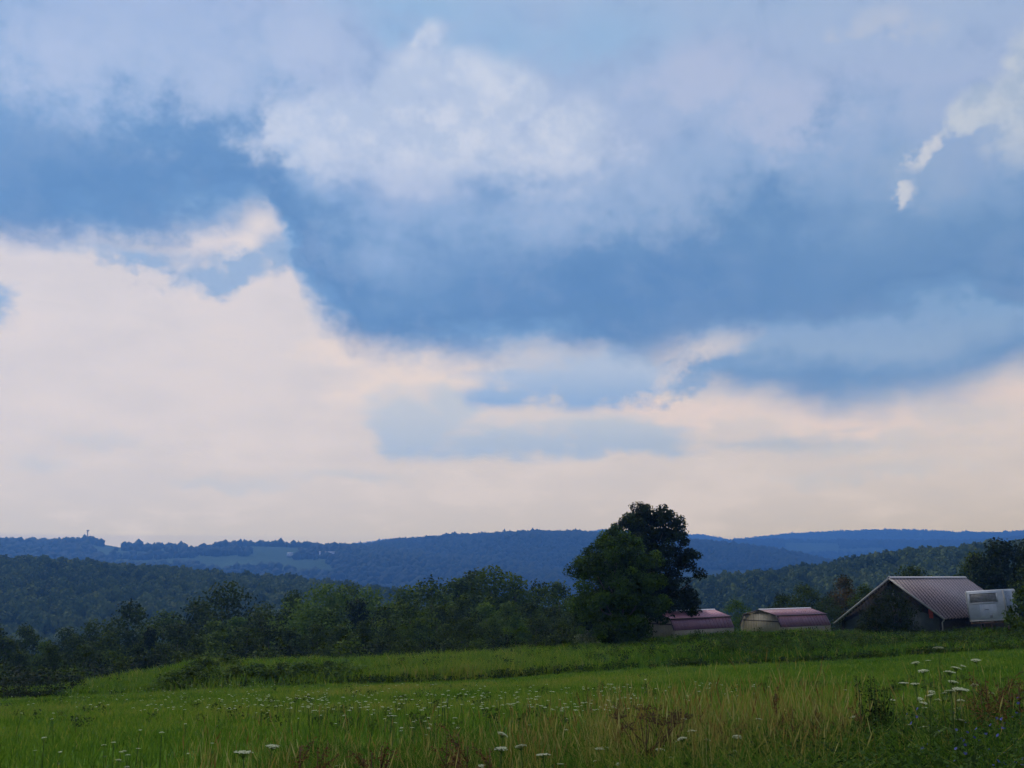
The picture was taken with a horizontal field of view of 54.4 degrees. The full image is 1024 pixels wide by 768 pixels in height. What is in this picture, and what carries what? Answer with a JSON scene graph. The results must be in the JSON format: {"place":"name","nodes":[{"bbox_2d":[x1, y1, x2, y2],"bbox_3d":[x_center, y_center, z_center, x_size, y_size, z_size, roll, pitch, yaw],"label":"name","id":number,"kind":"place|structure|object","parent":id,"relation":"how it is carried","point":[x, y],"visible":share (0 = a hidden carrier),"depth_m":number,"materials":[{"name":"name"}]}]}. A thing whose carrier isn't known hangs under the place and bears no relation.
{"place":"outdoors","nodes":[
{"label":"outdoors","id":0,"kind":"place"},
{"bbox_2d":[45,600,199,634],"bbox_3d":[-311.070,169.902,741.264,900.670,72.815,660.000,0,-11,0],"label":"hill","id":1,"kind":"structure","parent":0,"point":[53,632],"depth_m":529.14,"materials":[{"name":"green plant"}]},
{"bbox_2d":[0,554,551,669],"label":"forest","id":2,"kind":"object","parent":1,"relation":"on","point":[70,591],"visible":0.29,"depth_m":612.20,"materials":[{"name":"green plant"}]},
{"bbox_2d":[91,544,566,606],"bbox_3d":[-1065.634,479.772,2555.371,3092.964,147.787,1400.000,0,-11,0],"label":"hill","id":3,"kind":"structure","parent":0,"point":[266,555],"depth_m":2234.22,"materials":[{"name":"plant"}]},
{"bbox_2d":[0,534,598,597],"bbox_3d":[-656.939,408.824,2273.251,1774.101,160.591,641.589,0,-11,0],"label":"forest","id":4,"kind":"object","parent":3,"relation":"on","point":[360,563],"visible":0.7,"depth_m":2235.63,"materials":[{"name":"blue plant"}]},
{"bbox_2d":[0,644,1023,767],"bbox_3d":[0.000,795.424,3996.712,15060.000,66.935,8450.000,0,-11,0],"label":"ground","id":5,"kind":"structure","parent":0,"point":[156,766],"depth_m":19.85,"materials":[{"name":"green plant"}]},
{"bbox_2d":[0,634,33,682],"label":"tree","id":6,"kind":"object","parent":5,"relation":"on","point":[6,642],"visible":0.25,"depth_m":119.18,"materials":[{"name":"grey plant"}]},
{"bbox_2d":[3,651,34,685],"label":"tree","id":7,"kind":"object","parent":5,"relation":"on","point":[20,657],"visible":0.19,"depth_m":102.25,"materials":[{"name":"green plant"}]},
{"bbox_2d":[4,679,41,697],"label":"shrub","id":8,"kind":"object","parent":5,"relation":"on","point":[19,692],"visible":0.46,"depth_m":56.72,"materials":[{"name":"green plant"}]},
{"bbox_2d":[5,623,47,667],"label":"tree","id":9,"kind":"object","parent":5,"relation":"on","point":[29,638],"visible":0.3,"depth_m":139.97,"materials":[{"name":"green plant"}]},
{"bbox_2d":[0,664,53,688],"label":"shrub","id":10,"kind":"object","parent":5,"relation":"on","point":[12,676],"visible":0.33,"depth_m":67.37,"materials":[{"name":"green plant"}]},
{"bbox_2d":[10,666,78,686],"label":"shrub","id":11,"kind":"object","parent":5,"relation":"on","point":[54,676],"visible":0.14,"depth_m":69.42,"materials":[{"name":"green plant"}]},
{"bbox_2d":[22,638,67,673],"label":"tree","id":12,"kind":"object","parent":5,"relation":"on","point":[45,644],"visible":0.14,"depth_m":114.09,"materials":[{"name":"green plant"}]},
{"bbox_2d":[29,643,66,685],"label":"tree","id":13,"kind":"object","parent":5,"relation":"on","point":[52,652],"visible":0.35,"depth_m":96.86,"materials":[{"name":"green plant"}]},
{"bbox_2d":[26,680,76,697],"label":"shrub","id":14,"kind":"object","parent":5,"relation":"on","point":[48,684],"visible":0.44,"depth_m":57.14,"materials":[{"name":"green plant"}]},
{"bbox_2d":[41,627,79,667],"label":"tree","id":15,"kind":"object","parent":5,"relation":"on","point":[65,634],"visible":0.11,"depth_m":151.67,"materials":[{"name":"green plant"}]},
{"bbox_2d":[38,663,100,683],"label":"shrub","id":16,"kind":"object","parent":5,"relation":"on","point":[63,672],"visible":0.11,"depth_m":87.14,"materials":[{"name":"green plant"}]},
{"bbox_2d":[58,633,96,674],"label":"tree","id":17,"kind":"object","parent":5,"relation":"on","point":[70,646],"visible":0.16,"depth_m":123.19,"materials":[{"name":"green plant"}]},
{"bbox_2d":[53,644,106,679],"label":"tree","id":18,"kind":"object","parent":5,"relation":"on","point":[90,653],"visible":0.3,"depth_m":96.79,"materials":[{"name":"green plant"}]},
{"bbox_2d":[63,618,104,665],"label":"tree","id":19,"kind":"object","parent":5,"relation":"on","point":[91,631],"visible":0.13,"depth_m":134.94,"materials":[{"name":"green plant"}]},
{"bbox_2d":[68,655,115,680],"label":"shrub","id":20,"kind":"object","parent":5,"relation":"on","point":[99,663],"visible":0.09,"depth_m":90.22,"materials":[{"name":"green plant"}]},
{"bbox_2d":[74,630,129,673],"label":"tree","id":21,"kind":"object","parent":5,"relation":"on","point":[109,646],"visible":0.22,"depth_m":111.98,"materials":[{"name":"green plant"}]},
{"bbox_2d":[96,649,136,677],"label":"shrub","id":22,"kind":"object","parent":5,"relation":"on","point":[115,663],"visible":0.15,"depth_m":91.12,"materials":[{"name":"green plant"}]},
{"bbox_2d":[87,598,160,660],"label":"tree","id":23,"kind":"object","parent":5,"relation":"on","point":[129,633],"visible":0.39,"depth_m":135.00,"materials":[{"name":"green plant"}]},
{"bbox_2d":[111,648,171,676],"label":"shrub","id":24,"kind":"object","parent":5,"relation":"on","point":[147,661],"visible":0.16,"depth_m":91.47,"materials":[{"name":"green plant"}]},
{"bbox_2d":[131,609,187,661],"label":"tree","id":25,"kind":"object","parent":5,"relation":"on","point":[165,620],"visible":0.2,"depth_m":146.28,"materials":[{"name":"green plant"}]},
{"bbox_2d":[141,669,197,691],"bbox_3d":[-19.780,17.486,58.362,3.924,1.582,3.542,1,-11,-3],"label":"bramble bush","id":26,"kind":"object","parent":5,"relation":"on","point":[169,675],"visible":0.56,"depth_m":57.95,"materials":[{"name":"green plant"}]},
{"bbox_2d":[161,667,217,689],"bbox_3d":[-18.751,17.465,58.815,4.342,1.514,3.954,0,-11,2],"label":"bramble bush","id":27,"kind":"object","parent":5,"relation":"on","point":[193,670],"visible":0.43,"depth_m":58.35,"materials":[{"name":"green plant"}]},
{"bbox_2d":[173,634,208,663],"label":"tree","id":28,"kind":"object","parent":5,"relation":"on","point":[196,648],"visible":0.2,"depth_m":101.72,"materials":[{"name":"green plant"}]},
{"bbox_2d":[166,597,220,652],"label":"tree","id":29,"kind":"object","parent":5,"relation":"on","point":[203,622],"visible":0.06,"depth_m":152.59,"materials":[{"name":"green plant"}]},
{"bbox_2d":[156,580,268,653],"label":"tree","id":30,"kind":"object","parent":5,"relation":"on","point":[224,601],"visible":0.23,"depth_m":139.42,"materials":[{"name":"green plant"}]},
{"bbox_2d":[214,616,255,652],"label":"tree","id":31,"kind":"object","parent":5,"relation":"on","point":[237,622],"visible":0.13,"depth_m":121.26,"materials":[{"name":"green plant"}]},
{"bbox_2d":[217,663,257,685],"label":"bramble bush","id":32,"kind":"object","parent":5,"relation":"on","point":[234,670],"visible":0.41,"depth_m":58.65,"materials":[{"name":"green plant"}]},
{"bbox_2d":[239,662,285,685],"bbox_3d":[-15.083,17.349,59.237,4.288,1.514,3.905,-4,-12,20],"label":"bramble bush","id":33,"kind":"object","parent":5,"relation":"on","point":[256,668],"visible":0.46,"depth_m":58.80,"materials":[{"name":"green plant"}]},
{"bbox_2d":[244,621,304,657],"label":"tree","id":34,"kind":"object","parent":5,"relation":"on","point":[268,633],"visible":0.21,"depth_m":103.49,"materials":[{"name":"green plant"}]},
{"bbox_2d":[257,662,300,682],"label":"bramble bush","id":35,"kind":"object","parent":5,"relation":"on","point":[278,668],"visible":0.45,"depth_m":58.76,"materials":[{"name":"green plant"}]},
{"bbox_2d":[262,589,311,631],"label":"tree","id":36,"kind":"object","parent":5,"relation":"on","point":[290,598],"visible":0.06,"depth_m":139.25,"materials":[{"name":"green plant"}]},
{"bbox_2d":[269,628,308,658],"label":"tree","id":37,"kind":"object","parent":5,"relation":"on","point":[290,633],"visible":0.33,"depth_m":102.77,"materials":[{"name":"green plant"}]},
{"bbox_2d":[271,635,311,659],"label":"shrub","id":38,"kind":"object","parent":5,"relation":"on","point":[289,650],"visible":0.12,"depth_m":90.94,"materials":[{"name":"green plant"}]},
{"bbox_2d":[277,660,320,681],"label":"bramble bush","id":39,"kind":"object","parent":5,"relation":"on","point":[299,666],"visible":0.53,"depth_m":58.92,"materials":[{"name":"green plant"}]},
{"bbox_2d":[256,601,356,651],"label":"tree","id":40,"kind":"object","parent":5,"relation":"on","point":[310,614],"visible":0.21,"depth_m":117.03,"materials":[{"name":"green plant"}]},
{"bbox_2d":[272,581,354,638],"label":"tree","id":41,"kind":"object","parent":5,"relation":"on","point":[321,594],"visible":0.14,"depth_m":136.62,"materials":[{"name":"green plant"}]},
{"bbox_2d":[292,621,339,655],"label":"tree","id":42,"kind":"object","parent":5,"relation":"on","point":[315,637],"visible":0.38,"depth_m":104.50,"materials":[{"name":"green plant"}]},
{"bbox_2d":[12,683,639,710],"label":"wildflowers","id":43,"kind":"object","parent":5,"relation":"on","point":[366,701],"visible":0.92,"depth_m":25.30,"materials":[{"name":"beige plant"}]},
{"bbox_2d":[298,603,371,657],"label":"tree","id":44,"kind":"object","parent":5,"relation":"on","point":[342,614],"visible":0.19,"depth_m":116.51,"materials":[{"name":"green plant"}]},
{"bbox_2d":[315,624,360,656],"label":"tree","id":45,"kind":"object","parent":5,"relation":"on","point":[343,631],"visible":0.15,"depth_m":98.83,"materials":[{"name":"green plant"}]},
{"bbox_2d":[320,660,369,681],"bbox_3d":[-9.835,17.066,58.790,3.124,1.586,3.083,-8,-14,38],"label":"bramble bush","id":46,"kind":"object","parent":5,"relation":"on","point":[339,669],"visible":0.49,"depth_m":58.56,"materials":[{"name":"green plant"}]},
{"bbox_2d":[315,580,375,644],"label":"tree","id":47,"kind":"object","parent":5,"relation":"on","point":[351,590],"visible":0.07,"depth_m":141.12,"materials":[{"name":"green plant"}]},
{"bbox_2d":[320,634,377,659],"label":"shrub","id":48,"kind":"object","parent":5,"relation":"on","point":[354,643],"visible":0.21,"depth_m":88.65,"materials":[{"name":"green plant"}]},
{"bbox_2d":[338,597,374,647],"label":"tree","id":49,"kind":"object","parent":5,"relation":"on","point":[361,609],"visible":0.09,"depth_m":125.20,"materials":[{"name":"green plant"}]},
{"bbox_2d":[346,620,378,655],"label":"tree","id":50,"kind":"object","parent":5,"relation":"on","point":[364,638],"visible":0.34,"depth_m":100.18,"materials":[{"name":"green plant"}]},
{"bbox_2d":[335,586,404,632],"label":"tree","id":51,"kind":"object","parent":5,"relation":"on","point":[373,602],"visible":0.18,"depth_m":136.38,"materials":[{"name":"green plant"}]},
{"bbox_2d":[355,634,399,657],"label":"shrub","id":52,"kind":"object","parent":5,"relation":"on","point":[381,647],"visible":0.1,"depth_m":88.55,"materials":[{"name":"green plant"}]},
{"bbox_2d":[358,604,408,651],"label":"tree","id":53,"kind":"object","parent":5,"relation":"on","point":[383,614],"visible":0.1,"depth_m":119.60,"materials":[{"name":"green plant"}]},
{"bbox_2d":[371,620,410,655],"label":"tree","id":54,"kind":"object","parent":5,"relation":"on","point":[389,630],"visible":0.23,"depth_m":103.70,"materials":[{"name":"green plant"}]},
{"bbox_2d":[382,636,428,657],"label":"shrub","id":55,"kind":"object","parent":5,"relation":"on","point":[396,648],"visible":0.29,"depth_m":87.24,"materials":[{"name":"green plant"}]},
{"bbox_2d":[381,584,433,638],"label":"tree","id":56,"kind":"object","parent":5,"relation":"on","point":[400,591],"visible":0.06,"depth_m":143.33,"materials":[{"name":"green plant"}]},
{"bbox_2d":[366,594,451,653],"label":"tree","id":57,"kind":"object","parent":5,"relation":"on","point":[409,605],"visible":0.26,"depth_m":111.87,"materials":[{"name":"green plant"}]},
{"bbox_2d":[387,574,480,642],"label":"tree","id":58,"kind":"object","parent":5,"relation":"on","point":[422,593],"visible":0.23,"depth_m":137.17,"materials":[{"name":"green plant"}]},
{"bbox_2d":[424,576,489,626],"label":"tree","id":59,"kind":"object","parent":5,"relation":"on","point":[452,585],"visible":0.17,"depth_m":149.05,"materials":[{"name":"green plant"}]},
{"bbox_2d":[440,616,496,652],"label":"tree","id":60,"kind":"object","parent":5,"relation":"on","point":[468,635],"visible":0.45,"depth_m":96.64,"materials":[{"name":"green plant"}]},
{"bbox_2d":[445,567,497,617],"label":"tree","id":61,"kind":"object","parent":5,"relation":"on","point":[467,576],"visible":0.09,"depth_m":150.64,"materials":[{"name":"green plant"}]},
{"bbox_2d":[467,602,505,642],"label":"tree","id":62,"kind":"object","parent":5,"relation":"on","point":[488,610],"visible":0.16,"depth_m":120.43,"materials":[{"name":"green plant"}]},
{"bbox_2d":[475,617,506,650],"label":"tree","id":63,"kind":"object","parent":5,"relation":"on","point":[493,629],"visible":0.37,"depth_m":102.06,"materials":[{"name":"green plant"}]},
{"bbox_2d":[451,564,541,633],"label":"tree","id":64,"kind":"object","parent":5,"relation":"on","point":[495,582],"visible":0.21,"depth_m":139.44,"materials":[{"name":"green plant"}]},
{"bbox_2d":[483,632,530,650],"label":"shrub","id":65,"kind":"object","parent":5,"relation":"on","point":[506,638],"visible":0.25,"depth_m":87.84,"materials":[{"name":"green plant"}]},
{"bbox_2d":[479,600,537,643],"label":"tree","id":66,"kind":"object","parent":5,"relation":"on","point":[505,616],"visible":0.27,"depth_m":114.24,"materials":[{"name":"green plant"}]},
{"bbox_2d":[0,647,1023,767],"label":"grass","id":67,"kind":"structure","parent":5,"relation":"on","point":[131,710],"depth_m":28.26,"materials":[{"name":"green plant"}]},
{"bbox_2d":[0,625,1023,697],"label":"rank grass","id":68,"kind":"structure","parent":5,"relation":"on","point":[131,681],"depth_m":60.72,"materials":[{"name":"green plant"}]},
{"bbox_2d":[1,673,1023,732],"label":"leafy tufts","id":69,"kind":"object","parent":5,"relation":"on","point":[437,703],"visible":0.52,"depth_m":25.45,"materials":[{"name":"green plant"}]},
{"bbox_2d":[483,572,543,635],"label":"tree","id":70,"kind":"object","parent":5,"relation":"on","point":[513,593],"visible":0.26,"depth_m":136.98,"materials":[{"name":"green plant"}]},
{"bbox_2d":[500,613,532,646],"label":"tree","id":71,"kind":"object","parent":5,"relation":"on","point":[519,636],"visible":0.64,"depth_m":99.69,"materials":[{"name":"green plant"}]},
{"bbox_2d":[525,578,569,618],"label":"tree","id":72,"kind":"object","parent":5,"relation":"on","point":[536,590],"visible":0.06,"depth_m":143.38,"materials":[{"name":"green plant"}]},
{"bbox_2d":[534,579,579,643],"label":"tree","id":73,"kind":"object","parent":5,"relation":"on","point":[556,590],"visible":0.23,"depth_m":138.29,"materials":[{"name":"green plant"}]},
{"bbox_2d":[541,619,582,647],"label":"shrub","id":74,"kind":"object","parent":5,"relation":"on","point":[562,640],"visible":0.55,"depth_m":83.41,"materials":[{"name":"green plant"}]},
{"bbox_2d":[562,524,673,644],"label":"broadleaf tree","id":75,"kind":"object","parent":5,"relation":"on","point":[616,608],"visible":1,"depth_m":76.89,"materials":[{"name":"green plant"}]},
{"bbox_2d":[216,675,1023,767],"bbox_3d":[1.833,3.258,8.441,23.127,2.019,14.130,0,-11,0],"label":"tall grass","id":76,"kind":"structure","parent":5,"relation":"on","point":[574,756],"depth_m":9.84,"materials":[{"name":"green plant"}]},
{"bbox_2d":[271,700,1023,767],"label":"weeds","id":77,"kind":"object","parent":5,"relation":"on","point":[938,762],"visible":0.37,"depth_m":8.09,"materials":[{"name":"green plant"}]},
{"bbox_2d":[609,704,690,764],"bbox_3d":[1.261,3.449,9.030,0.716,0.974,0.638,0,-11,0],"label":"dead stalk","id":78,"kind":"object","parent":5,"relation":"on","point":[649,718],"visible":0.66,"depth_m":9.02,"materials":[{"name":"plant"}]},
{"bbox_2d":[594,501,707,632],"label":"broadleaf tree","id":79,"kind":"object","parent":5,"relation":"on","point":[637,520],"visible":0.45,"depth_m":88.09,"materials":[{"name":"green plant"}]},
{"bbox_2d":[630,705,692,748],"bbox_3d":[1.532,3.714,9.972,0.575,0.942,0.458,3,-11,-17],"label":"dead stalk","id":80,"kind":"object","parent":5,"relation":"on","point":[653,714],"visible":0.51,"depth_m":9.97,"materials":[{"name":"brown plant"}]},
{"bbox_2d":[642,609,733,638],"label":"gambrel shed","id":81,"kind":"structure","parent":5,"relation":"on","point":[706,621],"depth_m":86.16,"materials":[{"name":"red metal"}]},
{"bbox_2d":[724,600,752,631],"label":"tree","id":82,"kind":"object","parent":5,"relation":"on","point":[736,604],"visible":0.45,"depth_m":114.82,"materials":[{"name":"green plant"}]},
{"bbox_2d":[739,607,830,632],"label":"gambrel shed","id":83,"kind":"structure","parent":5,"relation":"on","point":[774,619],"depth_m":94.94,"materials":[{"name":"red metal"}]},
{"bbox_2d":[777,582,834,625],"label":"tree","id":84,"kind":"object","parent":5,"relation":"on","point":[803,595],"visible":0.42,"depth_m":124.92,"materials":[{"name":"green plant"}]},
{"bbox_2d":[813,593,843,631],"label":"tree","id":85,"kind":"object","parent":5,"relation":"on","point":[822,605],"visible":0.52,"depth_m":120.73,"materials":[{"name":"green plant"}]},
{"bbox_2d":[822,574,862,629],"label":"tree","id":86,"kind":"object","parent":5,"relation":"on","point":[842,599],"visible":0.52,"depth_m":128.82,"materials":[{"name":"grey plant"}]},
{"bbox_2d":[853,675,893,740],"bbox_3d":[3.967,3.776,10.973,0.305,1.126,0.567,7,-13,-34],"label":"thistle plant","id":87,"kind":"object","parent":5,"relation":"on","point":[871,711],"visible":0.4,"depth_m":11.02,"materials":[{"name":"green plant"}]},
{"bbox_2d":[855,599,905,634],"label":"shrub","id":88,"kind":"object","parent":5,"relation":"on","point":[875,614],"visible":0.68,"depth_m":81.61,"materials":[{"name":"green plant"}]},
{"bbox_2d":[871,688,897,737],"bbox_3d":[4.023,3.771,10.684,0.290,0.976,0.229,0,-11,0],"label":"thistle plant","id":89,"kind":"object","parent":5,"relation":"on","point":[882,711],"visible":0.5,"depth_m":10.73,"materials":[{"name":"green plant"}]},
{"bbox_2d":[860,585,922,635],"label":"tree","id":90,"kind":"object","parent":5,"relation":"on","point":[890,600],"visible":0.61,"depth_m":81.97,"materials":[{"name":"green plant"}]},
{"bbox_2d":[833,576,1006,632],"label":"barn","id":91,"kind":"structure","parent":5,"relation":"on","point":[941,600],"depth_m":86.86,"materials":[{"name":"metal"}]},
{"bbox_2d":[953,548,994,589],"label":"tree","id":92,"kind":"object","parent":5,"relation":"on","point":[964,568],"visible":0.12,"depth_m":121.90,"materials":[{"name":"green plant"}]},
{"bbox_2d":[965,589,1018,630],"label":"box trailer","id":93,"kind":"object","parent":5,"relation":"on","point":[984,607],"visible":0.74,"depth_m":82.08,"materials":[{"name":"metal"}]},
{"bbox_2d":[964,537,1023,626],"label":"tree","id":94,"kind":"object","parent":5,"relation":"on","point":[997,553],"visible":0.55,"depth_m":115.53,"materials":[{"name":"green plant"}]},
{"bbox_2d":[988,538,1023,618],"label":"tree","id":95,"kind":"object","parent":5,"relation":"on","point":[1019,557],"visible":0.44,"depth_m":113.98,"materials":[{"name":"green plant"}]},
{"bbox_2d":[1001,585,1023,634],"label":"shrub","id":96,"kind":"object","parent":5,"relation":"on","point":[1018,597],"visible":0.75,"depth_m":78.08,"materials":[{"name":"green plant"}]},
{"bbox_2d":[0,0,1023,546],"label":"sky","id":97,"kind":"structure","parent":0,"point":[320,271],"materials":[{"name":"blue"}]},
{"bbox_2d":[495,540,765,578],"bbox_3d":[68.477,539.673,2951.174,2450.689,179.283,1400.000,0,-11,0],"label":"hill","id":98,"kind":"structure","parent":0,"point":[708,571],"depth_m":2450.49,"materials":[{"name":"plant"}]},
{"bbox_2d":[357,528,833,570],"bbox_3d":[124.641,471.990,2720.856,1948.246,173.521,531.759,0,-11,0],"label":"forest","id":99,"kind":"object","parent":98,"relation":"on","point":[531,545],"visible":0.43,"depth_m":2633.44,"materials":[{"name":"blue plant"}]},
{"bbox_2d":[775,542,884,554],"bbox_3d":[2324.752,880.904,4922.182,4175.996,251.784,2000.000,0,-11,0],"label":"hill","id":100,"kind":"structure","parent":0,"point":[810,547],"depth_m":4558.48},
{"bbox_2d":[724,535,1023,559],"bbox_3d":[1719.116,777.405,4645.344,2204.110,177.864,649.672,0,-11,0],"label":"forest","id":101,"kind":"object","parent":100,"relation":"on","point":[892,545],"visible":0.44,"depth_m":4620.18,"materials":[{"name":"blue plant"}]},
{"bbox_2d":[700,533,981,539],"bbox_3d":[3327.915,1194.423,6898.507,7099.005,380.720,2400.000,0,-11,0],"label":"hill","id":102,"kind":"structure","parent":0,"point":[908,538],"depth_m":6430.33,"materials":[{"name":"plant"}]},
{"bbox_2d":[591,528,1023,540],"bbox_3d":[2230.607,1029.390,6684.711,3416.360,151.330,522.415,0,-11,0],"label":"forest","id":103,"kind":"object","parent":102,"relation":"on","point":[863,533],"visible":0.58,"depth_m":6589.84,"materials":[{"name":"blue plant"}]},
{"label":"hill","id":104,"kind":"structure","parent":0,"visible":0},
{"bbox_2d":[634,539,1023,629],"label":"forest","id":105,"kind":"object","parent":104,"relation":"on","point":[756,589],"visible":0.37,"depth_m":592.29,"materials":[{"name":"green plant"}]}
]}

